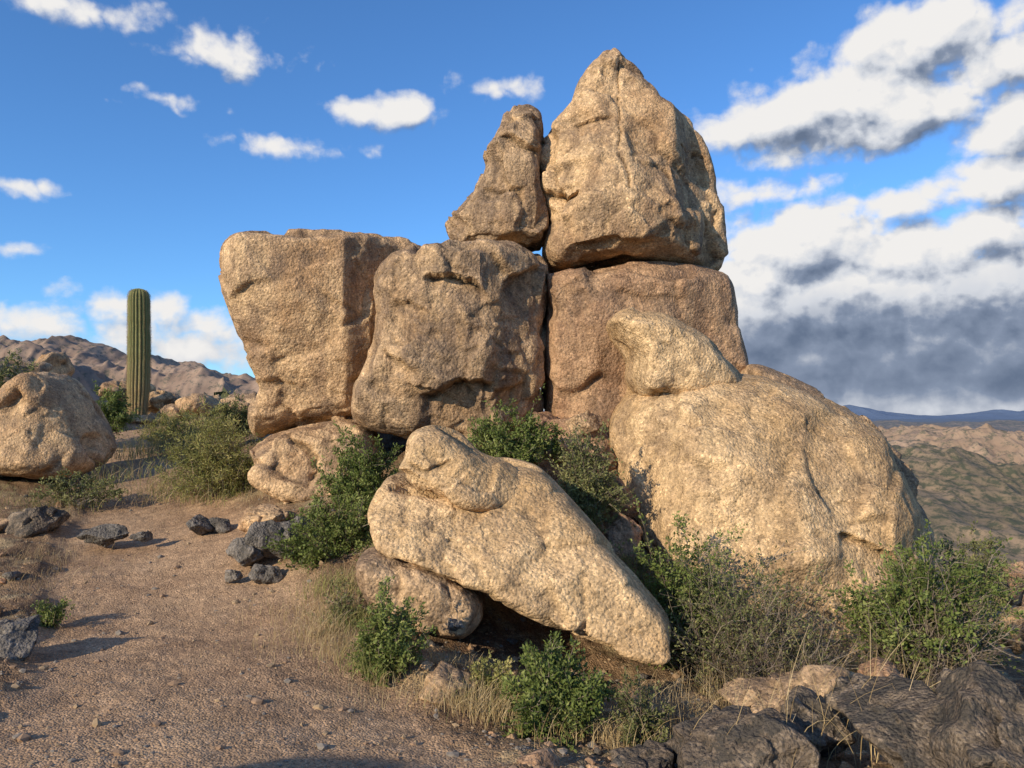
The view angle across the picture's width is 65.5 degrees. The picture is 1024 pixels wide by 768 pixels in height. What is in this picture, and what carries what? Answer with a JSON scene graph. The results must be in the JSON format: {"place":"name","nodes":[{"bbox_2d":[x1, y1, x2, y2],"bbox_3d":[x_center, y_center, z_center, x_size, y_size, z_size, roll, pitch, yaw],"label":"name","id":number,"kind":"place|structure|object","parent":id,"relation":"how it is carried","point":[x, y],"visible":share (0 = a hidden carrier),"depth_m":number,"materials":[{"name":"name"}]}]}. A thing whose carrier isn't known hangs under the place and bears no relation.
{"place":"outdoors","nodes":[
{"label":"outdoors","id":0,"kind":"place"},
{"bbox_2d":[0,335,258,407],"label":"hill","id":1,"kind":"structure","parent":0,"point":[100,363],"depth_m":531.58,"materials":[{"name":"brown stone"}]},
{"bbox_2d":[0,428,522,732],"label":"green grass","id":2,"kind":"structure","parent":0,"point":[305,596],"depth_m":10.02,"materials":[{"name":"green plant"}]},
{"bbox_2d":[0,406,868,748],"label":"dry grass","id":3,"kind":"structure","parent":0,"point":[484,708],"depth_m":5.43,"materials":[{"name":"beige plant"}]},
{"bbox_2d":[0,417,1023,767],"bbox_3d":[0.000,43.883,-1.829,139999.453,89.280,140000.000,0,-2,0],"label":"ground","id":4,"kind":"structure","parent":0,"point":[118,605],"depth_m":5.52,"materials":[{"name":"soil"}]},
{"bbox_2d":[0,518,8,532],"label":"granite boulder","id":5,"kind":"object","parent":4,"relation":"on","point":[4,522],"visible":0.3,"depth_m":9.00,"materials":[{"name":"beige stone"}]},
{"bbox_2d":[0,349,38,387],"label":"desert shrub","id":6,"kind":"object","parent":4,"relation":"on","point":[17,364],"visible":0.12,"depth_m":14.15,"materials":[{"name":"green plant"}]},
{"bbox_2d":[0,614,40,660],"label":"granite boulder","id":7,"kind":"object","parent":4,"relation":"on","point":[18,638],"visible":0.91,"depth_m":5.42,"materials":[{"name":"grey stone"}]},
{"bbox_2d":[0,356,52,384],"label":"granite boulder","id":8,"kind":"object","parent":4,"relation":"on","point":[44,367],"visible":0.23,"depth_m":16.03,"materials":[{"name":"beige stone"}]},
{"bbox_2d":[2,506,70,537],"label":"granite boulder","id":9,"kind":"object","parent":4,"relation":"on","point":[27,522],"visible":0.91,"depth_m":8.97,"materials":[{"name":"grey stone"}]},
{"bbox_2d":[30,596,74,628],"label":"desert shrub","id":10,"kind":"object","parent":4,"relation":"on","point":[48,619],"visible":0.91,"depth_m":6.30,"materials":[{"name":"green plant"}]},
{"bbox_2d":[34,352,74,376],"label":"granite boulder","id":11,"kind":"object","parent":4,"relation":"on","point":[61,362],"visible":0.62,"depth_m":18.66,"materials":[{"name":"beige stone"}]},
{"bbox_2d":[0,372,116,478],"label":"granite boulder","id":12,"kind":"object","parent":4,"relation":"on","point":[51,424],"visible":0.95,"depth_m":11.46,"materials":[{"name":"beige stone"}]},
{"bbox_2d":[29,464,128,511],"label":"desert shrub","id":13,"kind":"object","parent":4,"relation":"on","point":[61,488],"visible":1,"depth_m":10.53,"materials":[{"name":"green plant"}]},
{"bbox_2d":[76,524,128,546],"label":"granite boulder","id":14,"kind":"object","parent":4,"relation":"on","point":[104,535],"visible":1,"depth_m":8.55,"materials":[{"name":"grey stone"}]},
{"bbox_2d":[90,379,142,440],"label":"desert shrub","id":15,"kind":"object","parent":4,"relation":"on","point":[117,416],"visible":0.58,"depth_m":14.81,"materials":[{"name":"green plant"}]},
{"bbox_2d":[97,380,155,401],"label":"granite boulder","id":16,"kind":"object","parent":4,"relation":"on","point":[114,383],"visible":0.41,"depth_m":21.83,"materials":[{"name":"beige stone"}]},
{"bbox_2d":[125,288,151,416],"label":"saguaro cactus","id":17,"kind":"object","parent":4,"relation":"on","point":[138,350],"visible":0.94,"depth_m":18.38,"materials":[{"name":"green plant"}]},
{"bbox_2d":[129,530,152,541],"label":"rock","id":18,"kind":"object","parent":4,"relation":"on","point":[143,536],"visible":1,"depth_m":8.48,"materials":[{"name":"grey stone"}]},
{"bbox_2d":[130,412,164,423],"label":"granite boulder","id":19,"kind":"object","parent":4,"relation":"on","point":[151,415],"visible":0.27,"depth_m":17.80,"materials":[{"name":"beige stone"}]},
{"bbox_2d":[147,390,181,414],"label":"granite boulder","id":20,"kind":"object","parent":4,"relation":"on","point":[159,399],"visible":0.48,"depth_m":19.15,"materials":[{"name":"beige stone"}]},
{"bbox_2d":[156,404,182,420],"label":"granite boulder","id":21,"kind":"object","parent":4,"relation":"on","point":[168,407],"visible":0.44,"depth_m":17.91,"materials":[{"name":"beige stone"}]},
{"bbox_2d":[133,404,206,454],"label":"desert shrub","id":22,"kind":"object","parent":4,"relation":"on","point":[153,434],"visible":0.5,"depth_m":14.33,"materials":[{"name":"green plant"}]},
{"bbox_2d":[175,393,221,418],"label":"granite boulder","id":23,"kind":"object","parent":4,"relation":"on","point":[192,400],"visible":0.62,"depth_m":18.07,"materials":[{"name":"beige stone"}]},
{"bbox_2d":[186,514,212,534],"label":"rock","id":24,"kind":"object","parent":4,"relation":"on","point":[199,524],"visible":1,"depth_m":8.78,"materials":[{"name":"grey stone"}]},
{"bbox_2d":[146,395,264,500],"bbox_3d":[-3.913,0.902,10.588,1.743,1.511,1.319,0,-2,0],"label":"desert shrub","id":25,"kind":"object","parent":4,"relation":"on","point":[220,459],"visible":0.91,"depth_m":10.40,"materials":[{"name":"green plant"}]},
{"bbox_2d":[207,517,230,533],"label":"rock","id":26,"kind":"object","parent":4,"relation":"on","point":[221,525],"visible":0.82,"depth_m":8.87,"materials":[{"name":"grey stone"}]},
{"bbox_2d":[201,388,255,444],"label":"desert shrub","id":27,"kind":"object","parent":4,"relation":"on","point":[242,417],"visible":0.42,"depth_m":13.37,"materials":[{"name":"green plant"}]},
{"bbox_2d":[225,569,242,582],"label":"rock","id":28,"kind":"object","parent":4,"relation":"on","point":[232,575],"visible":1,"depth_m":7.41,"materials":[{"name":"grey stone"}]},
{"bbox_2d":[216,391,256,414],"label":"granite boulder","id":29,"kind":"object","parent":4,"relation":"on","point":[249,398],"visible":0.29,"depth_m":16.63,"materials":[{"name":"beige stone"}]},
{"bbox_2d":[225,536,264,566],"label":"rock","id":30,"kind":"object","parent":4,"relation":"on","point":[241,551],"visible":0.9,"depth_m":7.65,"materials":[{"name":"grey stone"}]},
{"bbox_2d":[237,503,289,533],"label":"granite boulder","id":31,"kind":"object","parent":4,"relation":"on","point":[249,516],"visible":0.5,"depth_m":8.43,"materials":[{"name":"beige stone"}]},
{"bbox_2d":[248,564,283,583],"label":"rock","id":32,"kind":"object","parent":4,"relation":"on","point":[263,574],"visible":0.98,"depth_m":7.36,"materials":[{"name":"grey stone"}]},
{"bbox_2d":[245,516,314,558],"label":"granite boulder","id":33,"kind":"object","parent":4,"relation":"on","point":[257,534],"visible":0.48,"depth_m":7.74,"materials":[{"name":"grey stone"}]},
{"bbox_2d":[247,419,384,502],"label":"granite boulder","id":34,"kind":"object","parent":4,"relation":"on","point":[282,469],"visible":0.62,"depth_m":9.38,"materials":[{"name":"beige stone"}]},
{"bbox_2d":[218,228,420,437],"bbox_3d":[-2.438,-0.643,10.646,2.834,2.716,2.125,0,-2,0],"label":"granite boulder","id":35,"kind":"object","parent":34,"relation":"on","point":[300,303],"visible":0.67,"depth_m":9.81,"materials":[{"name":"beige stone"}]},
{"bbox_2d":[332,416,352,420],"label":"granite boulder","id":36,"kind":"object","parent":34,"relation":"on","point":[339,417],"visible":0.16,"depth_m":10.13,"materials":[{"name":"beige stone"}]},
{"bbox_2d":[261,482,373,572],"bbox_3d":[-1.665,1.462,7.600,1.168,1.039,1.123,-1,-3,32],"label":"desert shrub","id":37,"kind":"object","parent":4,"relation":"on","point":[337,534],"visible":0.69,"depth_m":7.48,"materials":[{"name":"green plant"}]},
{"bbox_2d":[305,578,376,637],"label":"desert shrub","id":38,"kind":"object","parent":4,"relation":"on","point":[343,600],"visible":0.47,"depth_m":6.13,"materials":[{"name":"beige plant"}]},
{"bbox_2d":[310,420,403,514],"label":"desert shrub","id":39,"kind":"object","parent":4,"relation":"on","point":[364,474],"visible":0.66,"depth_m":8.47,"materials":[{"name":"green plant"}]},
{"bbox_2d":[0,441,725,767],"bbox_3d":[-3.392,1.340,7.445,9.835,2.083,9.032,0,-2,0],"label":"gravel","id":40,"kind":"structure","parent":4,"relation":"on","point":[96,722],"depth_m":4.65,"materials":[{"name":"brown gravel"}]},
{"bbox_2d":[345,573,437,686],"bbox_3d":[-0.799,1.696,5.276,0.632,0.877,0.594,0,-2,0],"label":"desert shrub","id":41,"kind":"object","parent":4,"relation":"on","point":[387,646],"visible":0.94,"depth_m":5.21,"materials":[{"name":"green plant"}]},
{"bbox_2d":[373,639,412,654],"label":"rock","id":42,"kind":"object","parent":4,"relation":"on","point":[409,644],"visible":0.06,"depth_m":5.36,"materials":[{"name":"stone"}]},
{"bbox_2d":[356,546,484,638],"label":"granite boulder","id":43,"kind":"object","parent":4,"relation":"on","point":[445,598],"visible":0.62,"depth_m":5.90,"materials":[{"name":"beige stone"}]},
{"bbox_2d":[0,442,876,767],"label":"scattered stones","id":44,"kind":"object","parent":4,"relation":"on","point":[546,758],"visible":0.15,"depth_m":4.30,"materials":[{"name":"beige stone"}]},
{"bbox_2d":[418,661,476,705],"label":"rock","id":45,"kind":"object","parent":4,"relation":"on","point":[440,675],"visible":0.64,"depth_m":4.94,"materials":[{"name":"stone"}]},
{"bbox_2d":[351,239,548,446],"bbox_3d":[-0.758,-0.449,9.960,2.447,2.579,2.344,0,-2,0],"label":"granite boulder","id":46,"kind":"object","parent":4,"relation":"on","point":[459,336],"visible":0.86,"depth_m":9.08,"materials":[{"name":"beige stone"}]},
{"bbox_2d":[445,104,548,251],"bbox_3d":[-0.203,-2.680,10.409,1.350,1.927,1.426,0,-2,0],"label":"granite boulder","id":47,"kind":"object","parent":46,"relation":"on","point":[505,199],"visible":0.88,"depth_m":9.87,"materials":[{"name":"beige stone"}]},
{"bbox_2d":[447,618,463,630],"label":"rock","id":48,"kind":"object","parent":4,"relation":"on","point":[454,624],"visible":1,"depth_m":5.80,"materials":[{"name":"grey stone"}]},
{"bbox_2d":[467,650,522,695],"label":"desert shrub","id":49,"kind":"object","parent":4,"relation":"on","point":[497,667],"visible":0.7,"depth_m":5.10,"materials":[{"name":"green plant"}]},
{"bbox_2d":[367,457,670,664],"bbox_3d":[0.003,1.340,6.656,2.379,1.411,1.960,0,-2,0],"label":"granite boulder","id":50,"kind":"object","parent":4,"relation":"on","point":[537,547],"visible":0.89,"depth_m":6.00,"materials":[{"name":"beige stone"}]},
{"bbox_2d":[399,425,518,511],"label":"granite boulder","id":51,"kind":"object","parent":50,"relation":"on","point":[457,469],"visible":0.84,"depth_m":6.38,"materials":[{"name":"beige stone"}]},
{"bbox_2d":[466,384,574,472],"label":"desert shrub","id":52,"kind":"object","parent":4,"relation":"on","point":[525,444],"visible":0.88,"depth_m":8.13,"materials":[{"name":"green plant"}]},
{"bbox_2d":[492,630,619,752],"bbox_3d":[0.276,1.857,4.684,0.812,0.751,0.732,0,-2,0],"label":"desert shrub","id":53,"kind":"object","parent":4,"relation":"on","point":[555,682],"visible":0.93,"depth_m":4.57,"materials":[{"name":"green plant"}]},
{"bbox_2d":[204,387,946,568],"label":"distant scrub","id":54,"kind":"object","parent":4,"relation":"on","point":[223,392],"depth_m":23.87,"materials":[{"name":"green plant"}]},
{"bbox_2d":[538,411,617,486],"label":"granite boulder","id":55,"kind":"object","parent":4,"relation":"on","point":[544,465],"visible":0.06,"depth_m":8.82,"materials":[{"name":"stone"}]},
{"bbox_2d":[531,411,557,433],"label":"granite boulder","id":56,"kind":"object","parent":55,"relation":"on","point":[544,418],"visible":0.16,"depth_m":8.95,"materials":[{"name":"brown stone"}]},
{"bbox_2d":[543,439,572,461],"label":"rock","id":57,"kind":"object","parent":55,"relation":"on","point":[549,452],"visible":0.27,"depth_m":8.59,"materials":[{"name":"beige stone"}]},
{"bbox_2d":[565,410,602,437],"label":"granite boulder","id":58,"kind":"object","parent":55,"relation":"on","point":[592,422],"visible":0.88,"depth_m":8.74,"materials":[{"name":"beige stone"}]},
{"bbox_2d":[580,441,616,472],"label":"granite boulder","id":59,"kind":"object","parent":55,"relation":"on","point":[608,449],"visible":0.24,"depth_m":8.63,"materials":[{"name":"brown stone"}]},
{"bbox_2d":[546,419,638,532],"bbox_3d":[0.666,0.948,7.697,1.088,1.234,0.900,-1,-3,18],"label":"desert shrub","id":60,"kind":"object","parent":4,"relation":"on","point":[588,487],"visible":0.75,"depth_m":7.54,"materials":[{"name":"green plant"}]},
{"bbox_2d":[601,476,639,517],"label":"granite boulder","id":61,"kind":"object","parent":4,"relation":"on","point":[632,511],"visible":0.27,"depth_m":7.93,"materials":[{"name":"brown stone"}]},
{"bbox_2d":[604,512,642,563],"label":"rock","id":62,"kind":"object","parent":4,"relation":"on","point":[623,528],"visible":0.74,"depth_m":7.44,"materials":[{"name":"stone"}]},
{"bbox_2d":[604,667,675,747],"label":"desert shrub","id":63,"kind":"object","parent":4,"relation":"on","point":[651,716],"visible":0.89,"depth_m":4.51,"materials":[{"name":"green plant"}]},
{"bbox_2d":[610,540,669,597],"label":"desert shrub","id":64,"kind":"object","parent":4,"relation":"on","point":[635,562],"visible":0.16,"depth_m":6.90,"materials":[{"name":"green plant"}]},
{"bbox_2d":[609,739,674,767],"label":"rock","id":65,"kind":"object","parent":4,"relation":"on","point":[651,754],"visible":0.95,"depth_m":4.00,"materials":[{"name":"stone"}]},
{"bbox_2d":[540,261,748,426],"bbox_3d":[1.690,-0.351,10.437,2.747,2.398,2.115,0,-2,0],"label":"granite boulder","id":66,"kind":"object","parent":4,"relation":"on","point":[584,366],"visible":0.57,"depth_m":9.51,"materials":[{"name":"beige stone"}]},
{"bbox_2d":[540,48,728,272],"bbox_3d":[1.546,-2.918,10.470,2.522,3.029,2.302,0,-2,0],"label":"granite boulder","id":67,"kind":"object","parent":66,"relation":"on","point":[627,170],"visible":0.87,"depth_m":9.80,"materials":[{"name":"beige stone"}]},
{"bbox_2d":[626,494,759,676],"bbox_3d":[1.437,1.772,6.679,1.287,1.661,1.352,0,-2,0],"label":"desert shrub","id":68,"kind":"object","parent":4,"relation":"on","point":[673,582],"visible":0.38,"depth_m":6.51,"materials":[{"name":"green plant"}]},
{"bbox_2d":[668,705,820,767],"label":"granite boulder","id":69,"kind":"object","parent":4,"relation":"on","point":[767,738],"visible":0.97,"depth_m":3.75,"materials":[{"name":"grey stone"}]},
{"bbox_2d":[659,534,859,697],"bbox_3d":[1.813,1.923,5.970,1.512,1.597,1.383,-2,-3,32],"label":"desert shrub","id":70,"kind":"object","parent":4,"relation":"on","point":[757,625],"visible":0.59,"depth_m":5.94,"materials":[{"name":"green plant"}]},
{"bbox_2d":[672,587,858,699],"bbox_3d":[1.837,2.045,5.678,1.332,1.187,0.996,0,-2,0],"label":"desert shrub","id":71,"kind":"object","parent":4,"relation":"on","point":[770,669],"visible":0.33,"depth_m":5.59,"materials":[{"name":"green plant"}]},
{"bbox_2d":[608,374,937,672],"bbox_3d":[2.718,1.298,8.473,3.273,2.989,3.308,0,-2,0],"label":"granite boulder","id":72,"kind":"object","parent":4,"relation":"on","point":[771,463],"visible":0.61,"depth_m":7.50,"materials":[{"name":"beige stone"}]},
{"bbox_2d":[606,307,742,396],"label":"granite boulder","id":73,"kind":"object","parent":72,"relation":"on","point":[660,352],"visible":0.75,"depth_m":8.29,"materials":[{"name":"beige stone"}]},
{"bbox_2d":[740,364,929,524],"bbox_3d":[3.742,0.792,9.662,2.147,2.091,1.748,0,-2,0],"label":"granite boulder","id":74,"kind":"object","parent":72,"relation":"on","point":[793,382],"visible":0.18,"depth_m":9.31,"materials":[{"name":"beige stone"}]},
{"bbox_2d":[718,665,853,712],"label":"granite boulder","id":75,"kind":"object","parent":4,"relation":"on","point":[819,677],"visible":0.6,"depth_m":5.08,"materials":[{"name":"beige stone"}]},
{"bbox_2d":[596,626,1023,767],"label":"grass stems","id":76,"kind":"object","parent":4,"relation":"on","point":[871,746],"visible":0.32,"depth_m":4.19,"materials":[{"name":"beige plant"}]},
{"bbox_2d":[780,685,856,757],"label":"granite boulder","id":77,"kind":"object","parent":4,"relation":"on","point":[831,734],"visible":0.61,"depth_m":4.24,"materials":[{"name":"grey stone"}]},
{"bbox_2d":[857,657,904,677],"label":"rock","id":78,"kind":"object","parent":4,"relation":"on","point":[888,668],"visible":0.42,"depth_m":5.31,"materials":[{"name":"stone"}]},
{"bbox_2d":[826,672,941,767],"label":"granite boulder","id":79,"kind":"object","parent":4,"relation":"on","point":[890,724],"visible":0.75,"depth_m":3.82,"materials":[{"name":"grey stone"}]},
{"bbox_2d":[816,519,1023,684],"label":"desert shrub","id":80,"kind":"object","parent":4,"relation":"on","point":[898,602],"visible":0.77,"depth_m":5.95,"materials":[{"name":"green plant"}]},
{"bbox_2d":[820,554,1023,691],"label":"desert shrub","id":81,"kind":"object","parent":4,"relation":"on","point":[933,674],"visible":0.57,"depth_m":5.78,"materials":[{"name":"green plant"}]},
{"bbox_2d":[924,660,1023,767],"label":"granite boulder","id":82,"kind":"object","parent":4,"relation":"on","point":[980,722],"visible":0.94,"depth_m":3.49,"materials":[{"name":"grey stone"}]},
{"bbox_2d":[931,521,1023,614],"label":"desert shrub","id":83,"kind":"object","parent":4,"relation":"on","point":[988,545],"visible":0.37,"depth_m":8.44,"materials":[{"name":"green plant"}]},
{"bbox_2d":[988,606,1023,655],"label":"granite boulder","id":84,"kind":"object","parent":4,"relation":"on","point":[1017,648],"visible":0.49,"depth_m":8.27,"materials":[{"name":"beige stone"}]},
{"bbox_2d":[991,561,1023,605],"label":"granite boulder","id":85,"kind":"object","parent":4,"relation":"on","point":[1020,598],"visible":0.35,"depth_m":10.58,"materials":[{"name":"beige stone"}]},
{"bbox_2d":[0,0,1023,415],"label":"sky","id":86,"kind":"structure","parent":0,"point":[867,156],"materials":[{"name":"blue"}]},
{"bbox_2d":[844,405,1023,418],"bbox_3d":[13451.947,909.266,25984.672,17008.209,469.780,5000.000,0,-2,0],"label":"mountain range","id":87,"kind":"structure","parent":0,"point":[869,413],"depth_m":24549.92,"materials":[{"name":"stone"}]},
{"bbox_2d":[872,420,1023,431],"bbox_3d":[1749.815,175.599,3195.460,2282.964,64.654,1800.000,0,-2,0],"label":"hill","id":88,"kind":"structure","parent":0,"point":[1010,425],"depth_m":2955.48,"materials":[{"name":"brown soil"}]},
{"bbox_2d":[878,423,1023,464],"bbox_3d":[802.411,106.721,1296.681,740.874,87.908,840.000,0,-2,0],"label":"hill","id":89,"kind":"structure","parent":0,"point":[989,442],"depth_m":1152.14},
{"bbox_2d":[892,442,1023,568],"bbox_3d":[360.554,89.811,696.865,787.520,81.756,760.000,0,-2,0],"label":"hill","id":90,"kind":"structure","parent":0,"point":[960,490],"depth_m":514.82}
]}

